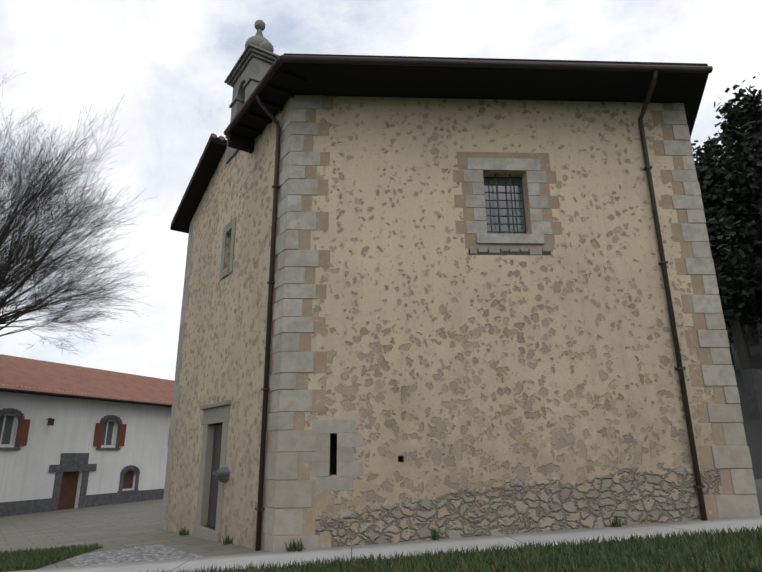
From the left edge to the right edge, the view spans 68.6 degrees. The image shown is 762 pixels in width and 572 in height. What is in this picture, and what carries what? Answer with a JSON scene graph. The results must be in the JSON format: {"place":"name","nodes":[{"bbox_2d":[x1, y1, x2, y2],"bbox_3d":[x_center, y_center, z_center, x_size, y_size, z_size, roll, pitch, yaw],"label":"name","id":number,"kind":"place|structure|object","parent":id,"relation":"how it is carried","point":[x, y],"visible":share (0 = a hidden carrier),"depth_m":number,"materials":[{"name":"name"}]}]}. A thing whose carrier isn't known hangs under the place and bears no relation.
{"place":"outdoors","nodes":[
{"label":"outdoors","id":0,"kind":"place"},
{"bbox_2d":[0,542,102,571],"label":"lawn","id":1,"kind":"structure","parent":0,"point":[52,563],"depth_m":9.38,"materials":[{"name":"green plant"}]},
{"bbox_2d":[0,499,267,569],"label":"pavement","id":2,"kind":"structure","parent":0,"point":[122,525],"depth_m":14.91,"materials":[{"name":"grey concrete"}]},
{"bbox_2d":[67,544,203,566],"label":"cobblestone paving","id":3,"kind":"structure","parent":2,"relation":"on","point":[155,552],"depth_m":9.57,"materials":[{"name":"grey stone"}]},
{"bbox_2d":[179,514,621,551],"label":"weeds","id":4,"kind":"object","parent":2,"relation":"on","point":[299,546],"visible":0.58,"depth_m":9.08,"materials":[{"name":"green plant"}]},
{"bbox_2d":[0,0,761,380],"label":"sky","id":5,"kind":"structure","parent":0,"point":[171,60],"materials":[{"name":"white"}]},
{"bbox_2d":[10,516,761,571],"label":"sidewalk","id":6,"kind":"structure","parent":0,"point":[284,557],"depth_m":8.46,"materials":[{"name":"concrete"}]},
{"bbox_2d":[258,513,761,571],"bbox_3d":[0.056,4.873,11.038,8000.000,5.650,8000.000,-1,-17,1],"label":"ground","id":7,"kind":"structure","parent":0,"point":[580,560],"depth_m":6.70,"materials":[{"name":"green plant"}]},
{"bbox_2d":[0,71,156,354],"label":"bare tree","id":8,"kind":"object","parent":7,"relation":"on","point":[9,274],"visible":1,"depth_m":19.64,"materials":[{"name":"grey plant"}]},
{"bbox_2d":[0,354,174,516],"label":"farmhouse","id":9,"kind":"object","parent":7,"relation":"on","point":[72,436],"visible":0.65,"depth_m":29.37,"materials":[{"name":"white paint"}]},
{"bbox_2d":[126,524,761,571],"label":"grass blades","id":10,"kind":"object","parent":7,"relation":"on","point":[704,548],"depth_m":6.72,"materials":[{"name":"green plant"}]},
{"bbox_2d":[160,20,759,551],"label":"chapel","id":11,"kind":"structure","parent":7,"relation":"on","point":[446,298],"depth_m":10.45,"materials":[{"name":"beige stone"}]},
{"bbox_2d":[207,424,222,526],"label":"door","id":12,"kind":"structure","parent":11,"relation":"in","point":[213,495],"depth_m":12.11,"materials":[{"name":"brown wood"}]},
{"bbox_2d":[729,317,761,479],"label":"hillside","id":13,"kind":"structure","parent":0,"point":[753,430],"depth_m":23.82,"materials":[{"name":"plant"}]},
{"bbox_2d":[695,154,753,357],"bbox_3d":[21.309,-2.093,34.503,6.265,13.595,7.659,-1,-17,1],"label":"tree","id":14,"kind":"object","parent":13,"relation":"on","point":[708,163],"visible":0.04,"depth_m":35.75,"materials":[{"name":"green plant"}]},
{"bbox_2d":[691,131,761,346],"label":"tree","id":15,"kind":"object","parent":13,"relation":"on","point":[706,148],"visible":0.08,"depth_m":39.20,"materials":[{"name":"green plant"}]},
{"bbox_2d":[696,165,761,387],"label":"tree","id":16,"kind":"object","parent":13,"relation":"on","point":[710,178],"visible":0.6,"depth_m":28.15,"materials":[{"name":"green plant"}]},
{"bbox_2d":[703,161,761,323],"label":"tree","id":17,"kind":"object","parent":13,"relation":"on","point":[755,208],"visible":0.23,"depth_m":27.57,"materials":[{"name":"green plant"}]},
{"bbox_2d":[706,213,760,371],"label":"tree","id":18,"kind":"object","parent":13,"relation":"on","point":[732,358],"visible":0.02,"depth_m":30.88,"materials":[{"name":"green plant"}]},
{"bbox_2d":[710,76,761,310],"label":"tree","id":19,"kind":"object","parent":13,"relation":"on","point":[746,117],"visible":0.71,"depth_m":29.98,"materials":[{"name":"green plant"}]},
{"bbox_2d":[711,126,761,262],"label":"tree","id":20,"kind":"object","parent":13,"relation":"on","point":[747,149],"visible":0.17,"depth_m":28.92,"materials":[{"name":"green plant"}]},
{"bbox_2d":[742,369,761,418],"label":"wall","id":21,"kind":"structure","parent":13,"relation":"on","point":[752,378],"depth_m":23.72,"materials":[{"name":"grey concrete"}]},
{"bbox_2d":[755,479,761,512],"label":"road","id":22,"kind":"structure","parent":0,"point":[758,483],"depth_m":13.96,"materials":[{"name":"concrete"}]}
]}

